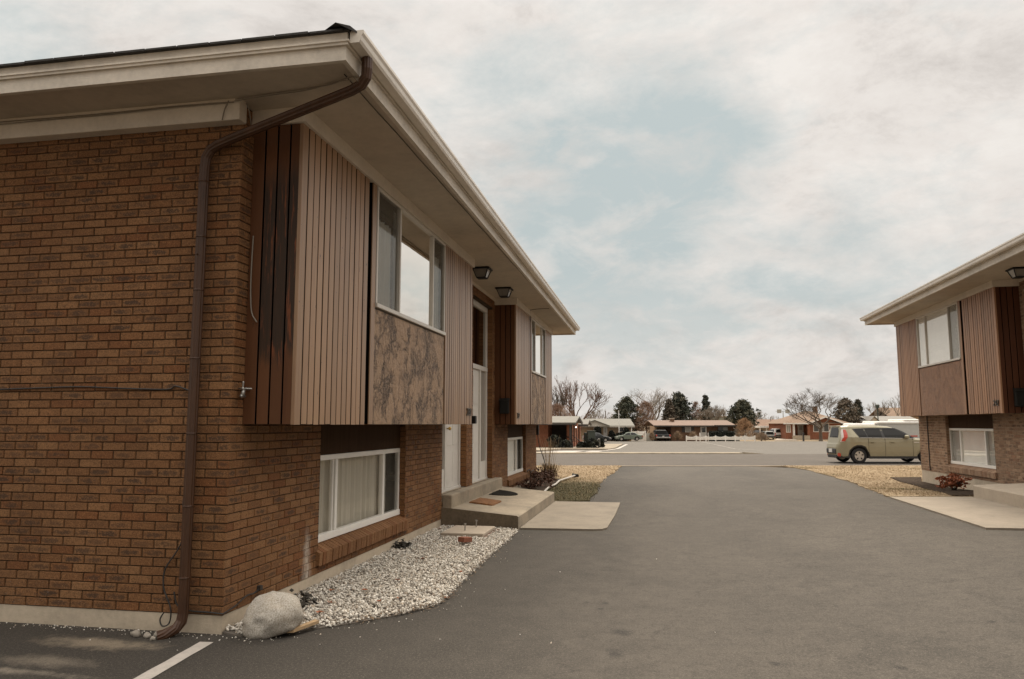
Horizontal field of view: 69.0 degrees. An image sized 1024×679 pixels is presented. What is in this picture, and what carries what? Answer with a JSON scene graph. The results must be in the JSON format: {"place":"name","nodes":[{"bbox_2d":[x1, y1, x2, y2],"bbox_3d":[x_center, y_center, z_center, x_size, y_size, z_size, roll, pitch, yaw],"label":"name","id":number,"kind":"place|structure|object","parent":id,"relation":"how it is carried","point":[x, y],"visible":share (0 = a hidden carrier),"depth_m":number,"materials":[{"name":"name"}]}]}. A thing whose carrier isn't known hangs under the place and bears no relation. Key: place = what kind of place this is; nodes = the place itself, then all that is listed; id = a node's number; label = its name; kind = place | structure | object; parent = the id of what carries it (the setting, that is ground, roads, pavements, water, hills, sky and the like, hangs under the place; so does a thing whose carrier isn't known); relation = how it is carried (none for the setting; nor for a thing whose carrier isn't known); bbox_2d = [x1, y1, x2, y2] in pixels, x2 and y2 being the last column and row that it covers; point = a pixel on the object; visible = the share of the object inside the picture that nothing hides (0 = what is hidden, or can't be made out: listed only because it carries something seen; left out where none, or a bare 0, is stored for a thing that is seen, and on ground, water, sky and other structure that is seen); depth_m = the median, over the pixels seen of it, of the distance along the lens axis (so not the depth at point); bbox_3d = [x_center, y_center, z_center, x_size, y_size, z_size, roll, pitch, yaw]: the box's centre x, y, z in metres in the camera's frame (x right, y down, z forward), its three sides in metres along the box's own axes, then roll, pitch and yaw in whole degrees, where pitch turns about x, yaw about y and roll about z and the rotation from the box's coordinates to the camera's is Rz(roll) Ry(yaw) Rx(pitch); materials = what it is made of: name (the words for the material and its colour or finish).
{"place":"outdoors","nodes":[
{"label":"outdoors","id":0,"kind":"place"},
{"bbox_2d":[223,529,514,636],"bbox_3d":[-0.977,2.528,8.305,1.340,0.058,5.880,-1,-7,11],"label":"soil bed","id":1,"kind":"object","parent":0,"point":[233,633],"visible":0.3,"depth_m":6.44,"materials":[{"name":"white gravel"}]},
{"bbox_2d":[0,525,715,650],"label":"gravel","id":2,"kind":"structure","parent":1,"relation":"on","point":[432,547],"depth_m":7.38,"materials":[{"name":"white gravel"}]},
{"bbox_2d":[287,619,318,632],"bbox_3d":[-1.579,2.174,5.645,0.050,0.039,0.279,-4,-8,30],"label":"wood scrap","id":3,"kind":"object","parent":2,"relation":"on","point":[306,625],"visible":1,"depth_m":5.65,"materials":[{"name":"brown wood"}]},
{"bbox_2d":[289,588,318,607],"bbox_3d":[-1.827,2.199,6.325,0.344,0.168,0.409,-4,-7,30],"label":"wilted plant","id":4,"kind":"object","parent":2,"relation":"on","point":[305,597],"visible":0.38,"depth_m":6.34,"materials":[{"name":"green plant"}]},
{"bbox_2d":[342,532,514,621],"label":"leaf litter","id":5,"kind":"object","parent":2,"relation":"on","point":[431,592],"visible":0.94,"depth_m":6.39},
{"bbox_2d":[458,536,471,542],"bbox_3d":[-0.602,2.567,9.563,0.094,0.062,0.200,0,-12,29],"label":"loose brick","id":6,"kind":"object","parent":2,"relation":"on","point":[464,539],"visible":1,"depth_m":9.49,"materials":[{"name":"red brick"}]},
{"bbox_2d":[391,539,411,548],"bbox_3d":[-1.385,2.555,9.306,0.268,0.132,0.325,-1,-7,11],"label":"wilted plant","id":7,"kind":"object","parent":1,"relation":"on","point":[402,543],"visible":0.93,"depth_m":9.25,"materials":[{"name":"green plant"}]},
{"bbox_2d":[440,520,495,536],"bbox_3d":[-0.617,2.693,10.604,0.650,0.185,0.830,-1,-7,11],"label":"cover plate","id":8,"kind":"object","parent":1,"relation":"on","point":[467,530],"visible":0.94,"depth_m":10.48,"materials":[{"name":"concrete"}]},
{"bbox_2d":[385,465,621,501],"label":"lawn","id":9,"kind":"structure","parent":0,"point":[390,486],"depth_m":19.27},
{"bbox_2d":[544,475,574,490],"bbox_3d":[1.155,3.664,18.935,0.199,0.058,6.203,-1,-7,11],"label":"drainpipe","id":10,"kind":"object","parent":9,"relation":"on","point":[547,488],"visible":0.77,"depth_m":19.72,"materials":[{"name":"white plastic"}]},
{"bbox_2d":[0,466,1023,678],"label":"driveway","id":11,"kind":"structure","parent":0,"point":[776,573],"depth_m":6.22,"materials":[{"name":"grey asphalt"}]},
{"bbox_2d":[130,630,140,636],"bbox_3d":[-2.798,2.188,5.548,0.073,0.048,0.064,-1,-7,11],"label":"stone","id":12,"kind":"object","parent":11,"relation":"on","point":[135,633],"visible":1,"depth_m":5.53,"materials":[{"name":"grey stone"}]},
{"bbox_2d":[134,642,212,678],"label":"parking stripe","id":13,"kind":"object","parent":11,"relation":"on","point":[167,664],"visible":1,"depth_m":4.95,"materials":[{"name":"white paint"}]},
{"bbox_2d":[242,591,303,638],"bbox_3d":[-1.832,2.075,5.660,0.493,0.303,0.422,-14,-6,-3],"label":"boulder","id":14,"kind":"object","parent":11,"relation":"on","point":[271,614],"visible":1,"depth_m":5.51,"materials":[{"name":"stone"}]},
{"bbox_2d":[0,0,1023,420],"label":"sky","id":15,"kind":"structure","parent":0,"point":[717,195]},
{"bbox_2d":[521,478,559,490],"bbox_3d":[0.652,3.634,18.184,0.790,0.060,6.060,-1,-7,11],"label":"soil bed","id":16,"kind":"object","parent":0,"point":[544,487],"visible":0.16,"depth_m":18.37,"materials":[{"name":"brown soil"}]},
{"bbox_2d":[516,478,543,489],"bbox_3d":[0.437,3.394,17.411,0.768,0.322,1.066,0,-6,-1],"label":"russet shrub","id":17,"kind":"object","parent":16,"relation":"on","point":[531,484],"visible":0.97,"depth_m":17.43,"materials":[{"name":"brown plant"}]},
{"bbox_2d":[526,472,554,486],"bbox_3d":[0.699,3.476,18.410,0.878,0.383,1.196,-1,-7,11],"label":"russet shrub","id":18,"kind":"object","parent":16,"relation":"on","point":[537,476],"visible":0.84,"depth_m":18.51,"materials":[{"name":"brown plant"}]},
{"bbox_2d":[533,467,558,482],"bbox_3d":[0.860,3.566,19.567,0.788,0.466,0.898,-1,-7,11],"label":"russet shrub","id":19,"kind":"object","parent":16,"relation":"on","point":[545,471],"visible":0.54,"depth_m":19.47,"materials":[{"name":"brown plant"}]},
{"bbox_2d":[537,435,560,479],"bbox_3d":[1.038,3.277,20.696,1.126,1.248,1.142,3,-7,-21],"label":"grass tuft","id":20,"kind":"object","parent":16,"relation":"on","point":[548,462],"visible":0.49,"depth_m":20.65,"materials":[{"name":"beige plant"}]},
{"bbox_2d":[520,501,619,530],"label":"path","id":21,"kind":"structure","parent":0,"point":[576,516],"depth_m":12.40,"materials":[{"name":"grey concrete"}]},
{"bbox_2d":[536,444,622,451],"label":"sidewalk","id":22,"kind":"structure","parent":0,"point":[610,446],"depth_m":66.75,"materials":[{"name":"concrete"}]},
{"bbox_2d":[536,454,920,464],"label":"road","id":23,"kind":"structure","parent":0,"point":[693,459],"depth_m":32.48,"materials":[{"name":"grey asphalt"}]},
{"bbox_2d":[826,425,920,463],"bbox_3d":[15.270,4.305,30.710,4.328,1.528,1.986,0,-6,0],"label":"parked car","id":24,"kind":"object","parent":23,"relation":"on","point":[859,444],"visible":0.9,"depth_m":29.91,"materials":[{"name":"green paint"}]},
{"bbox_2d":[644,430,827,467],"bbox_3d":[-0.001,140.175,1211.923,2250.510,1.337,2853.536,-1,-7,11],"label":"ground","id":25,"kind":"structure","parent":0,"point":[771,439],"depth_m":134.70,"materials":[{"name":"grey concrete"}]},
{"bbox_2d":[0,22,579,639],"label":"apartment building","id":26,"kind":"structure","parent":25,"relation":"on","point":[264,328],"depth_m":6.13,"materials":[{"name":"brown brick"}]},
{"bbox_2d":[318,448,399,542],"bbox_3d":[-1.768,1.711,8.520,0.138,0.855,2.580,-1,-7,11],"label":"window","id":27,"kind":"structure","parent":26,"relation":"in","point":[352,484],"depth_m":8.44,"materials":[{"name":"white plastic"}]},
{"bbox_2d":[375,187,445,335],"bbox_3d":[-1.194,-0.821,8.923,0.122,1.268,2.540,-1,-7,11],"label":"window","id":28,"kind":"structure","parent":26,"relation":"in","point":[416,270],"depth_m":8.76,"materials":[{"name":"glass"}]},
{"bbox_2d":[446,424,457,487],"bbox_3d":[-0.995,1.422,12.527,0.135,2.083,0.825,-1,-7,11],"label":"door","id":29,"kind":"structure","parent":26,"relation":"in","point":[452,429],"depth_m":12.50,"materials":[{"name":"white paint"}]},
{"bbox_2d":[472,369,478,479],"bbox_3d":[-0.761,1.583,13.950,0.054,2.083,0.969,-1,-7,11],"label":"door","id":30,"kind":"structure","parent":26,"relation":"in","point":[475,372],"depth_m":14.16,"materials":[{"name":"white paint"}]},
{"bbox_2d":[472,266,492,279],"bbox_3d":[-0.502,-1.103,12.438,0.310,0.175,0.310,-1,-7,11],"label":"porch lamp","id":31,"kind":"object","parent":26,"relation":"attached to","point":[482,272],"visible":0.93,"depth_m":12.35,"materials":[{"name":"black metal"}]},
{"bbox_2d":[499,398,509,413],"bbox_3d":[-0.157,1.350,15.141,0.212,0.320,0.102,-1,-7,11],"label":"mailbox","id":32,"kind":"object","parent":26,"relation":"attached to","point":[503,405],"visible":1,"depth_m":15.10,"materials":[{"name":"black metal"}]},
{"bbox_2d":[495,287,513,297],"bbox_3d":[-0.147,-0.894,14.273,0.310,0.175,0.310,-1,-7,11],"label":"porch lamp","id":33,"kind":"object","parent":26,"relation":"attached to","point":[504,292],"visible":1,"depth_m":14.18,"materials":[{"name":"black metal"}]},
{"bbox_2d":[508,437,522,475],"bbox_3d":[0.022,2.748,17.633,0.082,0.855,2.370,-1,-7,11],"label":"window","id":34,"kind":"structure","parent":26,"relation":"in","point":[512,455],"depth_m":17.89,"materials":[{"name":"white plastic"}]},
{"bbox_2d":[531,318,545,377],"bbox_3d":[0.645,0.247,18.305,0.072,1.268,2.220,-1,-7,11],"label":"window","id":35,"kind":"structure","parent":26,"relation":"in","point":[538,333],"depth_m":18.33,"materials":[{"name":"glass"}]},
{"bbox_2d":[441,477,553,529],"bbox_3d":[-0.193,2.981,13.200,1.360,0.800,4.050,-1,-7,11],"label":"concrete porch","id":36,"kind":"object","parent":25,"relation":"on","point":[522,508],"visible":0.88,"depth_m":11.87,"materials":[{"name":"beige concrete"}]},
{"bbox_2d":[469,498,501,505],"bbox_3d":[-0.432,2.700,12.412,0.418,0.058,0.770,-1,-7,11],"label":"door mat","id":37,"kind":"object","parent":36,"relation":"on","point":[487,501],"depth_m":12.30,"materials":[{"name":"brown fabric"}]},
{"bbox_2d":[489,490,517,495],"bbox_3d":[-0.120,2.883,13.966,0.462,0.052,0.965,-1,-7,11],"label":"door mat","id":38,"kind":"object","parent":36,"relation":"on","point":[503,493],"depth_m":13.88,"materials":[{"name":"black rubber"}]},
{"bbox_2d":[546,434,561,447],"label":"dark bush","id":39,"kind":"object","parent":25,"relation":"on","point":[553,437],"visible":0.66,"depth_m":75.72,"materials":[{"name":"green plant"}]},
{"bbox_2d":[552,386,567,414],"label":"bare tree","id":40,"kind":"object","parent":25,"relation":"on","point":[558,400],"visible":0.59,"depth_m":101.41,"materials":[{"name":"brown plant"}]},
{"bbox_2d":[552,402,572,415],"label":"russet tree","id":41,"kind":"object","parent":25,"relation":"on","point":[557,407],"visible":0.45,"depth_m":98.31,"materials":[{"name":"brown plant"}]},
{"bbox_2d":[536,416,591,446],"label":"house","id":42,"kind":"structure","parent":25,"relation":"on","point":[563,427],"depth_m":80.70,"materials":[{"name":"brown brick"}]},
{"bbox_2d":[556,439,572,447],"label":"dark bush","id":43,"kind":"object","parent":25,"relation":"on","point":[565,443],"visible":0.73,"depth_m":74.62,"materials":[{"name":"green plant"}]},
{"bbox_2d":[576,441,586,447],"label":"dark bush","id":44,"kind":"object","parent":25,"relation":"on","point":[580,444],"visible":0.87,"depth_m":75.19,"materials":[{"name":"green plant"}]},
{"bbox_2d":[554,376,610,428],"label":"bare tree","id":45,"kind":"object","parent":25,"relation":"on","point":[573,399],"visible":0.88,"depth_m":107.29,"materials":[{"name":"brown plant"}]},
{"bbox_2d":[587,431,594,438],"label":"utility cabinet","id":46,"kind":"object","parent":25,"relation":"on","point":[590,434],"visible":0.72,"depth_m":79.36,"materials":[{"name":"metal"}]},
{"bbox_2d":[583,438,600,447],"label":"dark bush","id":47,"kind":"object","parent":25,"relation":"on","point":[591,443],"visible":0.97,"depth_m":75.07,"materials":[{"name":"green plant"}]},
{"bbox_2d":[585,409,608,418],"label":"bare tree","id":48,"kind":"object","parent":25,"relation":"on","point":[595,414],"visible":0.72,"depth_m":150.43,"materials":[{"name":"brown plant"}]},
{"bbox_2d":[594,426,601,433],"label":"dark bush","id":49,"kind":"object","parent":25,"relation":"on","point":[597,429],"visible":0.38,"depth_m":126.88,"materials":[{"name":"green plant"}]},
{"bbox_2d":[598,438,605,446],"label":"dark bush","id":50,"kind":"object","parent":25,"relation":"on","point":[601,442],"visible":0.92,"depth_m":78.08,"materials":[{"name":"green plant"}]},
{"bbox_2d":[581,419,634,440],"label":"beige house","id":51,"kind":"structure","parent":25,"relation":"on","point":[606,426],"depth_m":128.05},
{"bbox_2d":[608,429,615,440],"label":"dark bush","id":52,"kind":"object","parent":25,"relation":"on","point":[611,433],"visible":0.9,"depth_m":126.69,"materials":[{"name":"green plant"}]},
{"bbox_2d":[607,396,645,430],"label":"pine tree","id":53,"kind":"object","parent":25,"relation":"on","point":[626,409],"visible":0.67,"depth_m":144.58,"materials":[{"name":"green plant"}]},
{"bbox_2d":[632,400,654,432],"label":"russet tree","id":54,"kind":"object","parent":25,"relation":"on","point":[646,407],"visible":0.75,"depth_m":141.96,"materials":[{"name":"brown plant"}]},
{"bbox_2d":[632,431,654,440],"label":"privacy fence","id":55,"kind":"object","parent":25,"relation":"on","point":[645,435],"visible":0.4,"depth_m":129.48,"materials":[{"name":"white plastic"}]},
{"bbox_2d":[621,387,671,419],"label":"bare tree","id":56,"kind":"object","parent":25,"relation":"on","point":[658,411],"visible":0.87,"depth_m":148.56,"materials":[{"name":"brown plant"}]},
{"bbox_2d":[536,452,761,453],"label":"kerb","id":57,"kind":"structure","parent":25,"relation":"on","point":[649,453],"depth_m":39.79,"materials":[{"name":"concrete"}]},
{"bbox_2d":[648,432,655,440],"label":"tan shrub","id":58,"kind":"object","parent":25,"relation":"on","point":[652,436],"visible":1,"depth_m":127.74,"materials":[{"name":"brown plant"}]},
{"bbox_2d":[653,430,670,440],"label":"pickup truck","id":59,"kind":"object","parent":25,"relation":"on","point":[662,434],"visible":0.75,"depth_m":127.67,"materials":[{"name":"black paint"}]},
{"bbox_2d":[661,398,679,419],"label":"dusty evergreen","id":60,"kind":"object","parent":25,"relation":"on","point":[669,411],"visible":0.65,"depth_m":146.99,"materials":[{"name":"green plant"}]},
{"bbox_2d":[580,411,768,431],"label":"distant trees","id":61,"kind":"object","parent":25,"relation":"on","point":[659,417],"visible":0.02,"depth_m":216.58,"materials":[{"name":"brown plant"}]},
{"bbox_2d":[673,431,682,440],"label":"tan shrub","id":62,"kind":"object","parent":25,"relation":"on","point":[677,434],"visible":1,"depth_m":129.25,"materials":[{"name":"brown plant"}]},
{"bbox_2d":[661,391,697,419],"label":"spruce tree","id":63,"kind":"object","parent":25,"relation":"on","point":[682,409],"visible":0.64,"depth_m":150.06,"materials":[{"name":"green plant"}]},
{"bbox_2d":[543,441,827,453],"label":"parking lot","id":64,"kind":"structure","parent":25,"relation":"on","point":[791,447],"depth_m":82.90,"materials":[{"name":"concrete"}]},
{"bbox_2d":[582,433,611,441],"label":"parked car","id":65,"kind":"object","parent":64,"relation":"on","point":[599,435],"visible":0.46,"depth_m":115.65,"materials":[{"name":"grey paint"}]},
{"bbox_2d":[614,432,642,440],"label":"parked car","id":66,"kind":"object","parent":64,"relation":"on","point":[631,436],"visible":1,"depth_m":123.11,"materials":[{"name":"green paint"}]},
{"bbox_2d":[843,419,919,438],"bbox_3d":[24.941,6.514,50.688,4.474,2.153,2.320,0,-6,0],"label":"cargo trailer","id":67,"kind":"object","parent":64,"relation":"on","point":[910,427],"visible":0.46,"depth_m":49.67,"materials":[{"name":"white metal"}]},
{"bbox_2d":[643,418,736,440],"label":"ranch house","id":68,"kind":"structure","parent":25,"relation":"on","point":[700,428],"depth_m":131.09,"materials":[{"name":"concrete"}]},
{"bbox_2d":[700,427,706,436],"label":"door","id":69,"kind":"structure","parent":68,"relation":"in","point":[703,430],"depth_m":130.94,"materials":[{"name":"white paint"}]},
{"bbox_2d":[690,400,701,419],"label":"russet tree","id":70,"kind":"object","parent":25,"relation":"on","point":[695,404],"visible":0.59,"depth_m":152.10,"materials":[{"name":"brown plant"}]},
{"bbox_2d":[699,395,713,419],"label":"spruce tree","id":71,"kind":"object","parent":25,"relation":"on","point":[705,402],"visible":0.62,"depth_m":155.09,"materials":[{"name":"green plant"}]},
{"bbox_2d":[696,405,727,419],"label":"bare tree","id":72,"kind":"object","parent":25,"relation":"on","point":[716,412],"visible":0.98,"depth_m":145.22,"materials":[{"name":"brown plant"}]},
{"bbox_2d":[686,435,755,440],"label":"scalloped fence","id":73,"kind":"object","parent":25,"relation":"on","point":[734,437],"visible":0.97,"depth_m":127.54,"materials":[{"name":"white plastic"}]},
{"bbox_2d":[709,431,734,440],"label":"clipped hedge","id":74,"kind":"object","parent":25,"relation":"on","point":[723,433],"visible":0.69,"depth_m":128.60,"materials":[{"name":"green plant"}]},
{"bbox_2d":[538,465,920,466],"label":"gutter pan","id":75,"kind":"object","parent":25,"relation":"on","point":[719,465],"visible":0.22,"depth_m":28.32,"materials":[{"name":"concrete"}]},
{"bbox_2d":[724,398,762,435],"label":"pine tree","id":76,"kind":"object","parent":25,"relation":"on","point":[740,410],"visible":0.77,"depth_m":141.28,"materials":[{"name":"green plant"}]},
{"bbox_2d":[732,417,756,436],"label":"tan shrub","id":77,"kind":"object","parent":25,"relation":"on","point":[745,425],"visible":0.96,"depth_m":129.80,"materials":[{"name":"brown plant"}]},
{"bbox_2d":[740,417,776,436],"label":"brown roofed building","id":78,"kind":"structure","parent":25,"relation":"on","point":[762,422],"depth_m":160.84,"materials":[{"name":"metal"}]},
{"bbox_2d":[752,426,768,436],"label":"white carport","id":79,"kind":"object","parent":25,"relation":"on","point":[764,428],"visible":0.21,"depth_m":153.57,"materials":[{"name":"plastic"}]},
{"bbox_2d":[755,432,769,440],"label":"tan shrub","id":80,"kind":"object","parent":25,"relation":"on","point":[760,436],"visible":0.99,"depth_m":127.58,"materials":[{"name":"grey plant"}]},
{"bbox_2d":[761,431,775,438],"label":"parked car","id":81,"kind":"object","parent":25,"relation":"on","point":[770,434],"visible":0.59,"depth_m":136.50,"materials":[{"name":"silver metal"}]},
{"bbox_2d":[770,429,780,436],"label":"parked car","id":82,"kind":"object","parent":25,"relation":"on","point":[777,432],"visible":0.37,"depth_m":140.49,"materials":[{"name":"white paint"}]},
{"bbox_2d":[765,406,848,438],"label":"red brick house","id":83,"kind":"structure","parent":25,"relation":"on","point":[789,427],"depth_m":138.10,"materials":[{"name":"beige brick"}]},
{"bbox_2d":[797,425,803,434],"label":"door","id":84,"kind":"structure","parent":83,"relation":"in","point":[800,427],"depth_m":139.89,"materials":[{"name":"white paint"}]},
{"bbox_2d":[813,424,828,431],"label":"window","id":85,"kind":"structure","parent":83,"relation":"in","point":[826,428],"depth_m":137.93,"materials":[{"name":"white glass"}]},
{"bbox_2d":[783,389,848,440],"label":"bare tree","id":86,"kind":"object","parent":25,"relation":"on","point":[805,408],"visible":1,"depth_m":131.46,"materials":[{"name":"brown plant"}]},
{"bbox_2d":[829,396,862,424],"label":"dusty evergreen","id":87,"kind":"object","parent":25,"relation":"on","point":[850,415],"visible":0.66,"depth_m":162.27,"materials":[{"name":"green plant"}]},
{"bbox_2d":[850,399,864,422],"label":"spruce tree","id":88,"kind":"object","parent":25,"relation":"on","point":[858,402],"visible":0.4,"depth_m":168.85,"materials":[{"name":"green plant"}]},
{"bbox_2d":[866,400,892,415],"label":"bare tree","id":89,"kind":"object","parent":25,"relation":"on","point":[880,409],"visible":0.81,"depth_m":176.98,"materials":[{"name":"brown plant"}]},
{"bbox_2d":[856,416,914,422],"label":"house","id":90,"kind":"structure","parent":25,"relation":"on","point":[872,418],"depth_m":161.16,"materials":[{"name":"white"}]},
{"bbox_2d":[869,408,917,418],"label":"house","id":91,"kind":"structure","parent":25,"relation":"on","point":[892,412],"depth_m":179.39,"materials":[{"name":"beige brick"}]},
{"bbox_2d":[886,392,900,415],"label":"bare tree","id":92,"kind":"object","parent":25,"relation":"on","point":[898,402],"visible":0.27,"depth_m":171.32,"materials":[{"name":"brown plant"}]},
{"bbox_2d":[859,233,1023,489],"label":"apartment building","id":93,"kind":"structure","parent":25,"relation":"on","point":[960,341],"depth_m":16.16,"materials":[{"name":"brown wood"}]},
{"bbox_2d":[915,302,960,367],"bbox_3d":[10.040,-0.051,17.588,0.072,1.268,2.660,-1,-7,11],"label":"window","id":94,"kind":"structure","parent":93,"relation":"in","point":[921,333],"depth_m":17.55,"materials":[{"name":"glass"}]},
{"bbox_2d":[949,428,995,468],"bbox_3d":[10.522,2.457,16.979,0.072,0.855,2.690,-1,-7,11],"label":"window","id":95,"kind":"structure","parent":93,"relation":"in","point":[975,447],"depth_m":17.05,"materials":[{"name":"glass"}]},
{"bbox_2d":[1005,267,1023,278],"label":"porch lamp","id":96,"kind":"object","parent":93,"relation":"attached to","point":[1015,272],"visible":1,"depth_m":13.40,"materials":[{"name":"black metal"}]},
{"bbox_2d":[1012,388,1023,406],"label":"mailbox","id":97,"kind":"object","parent":93,"relation":"attached to","point":[1018,397],"visible":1,"depth_m":14.21,"materials":[{"name":"black metal"}]},
{"bbox_2d":[973,483,1023,508],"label":"concrete porch","id":98,"kind":"object","parent":25,"relation":"on","point":[1010,494],"visible":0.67,"depth_m":12.93,"materials":[{"name":"beige concrete"}]},
{"bbox_2d":[781,465,973,496],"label":"lawn","id":99,"kind":"structure","parent":0,"point":[867,479],"depth_m":22.21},
{"bbox_2d":[890,477,973,495],"bbox_3d":[10.136,3.500,17.871,1.483,0.255,8.393,-2,-7,15],"label":"soil bed","id":100,"kind":"object","parent":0,"point":[916,481],"visible":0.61,"depth_m":18.00,"materials":[{"name":"brown soil"}]},
{"bbox_2d":[935,472,972,489],"bbox_3d":[9.794,3.177,16.592,0.743,0.441,0.899,-6,-9,43],"label":"russet shrub","id":101,"kind":"object","parent":100,"relation":"on","point":[955,482],"visible":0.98,"depth_m":16.59,"materials":[{"name":"red plant"}]},
{"bbox_2d":[889,497,1023,529],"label":"path","id":102,"kind":"structure","parent":0,"point":[983,514],"depth_m":11.67,"materials":[{"name":"beige concrete"}]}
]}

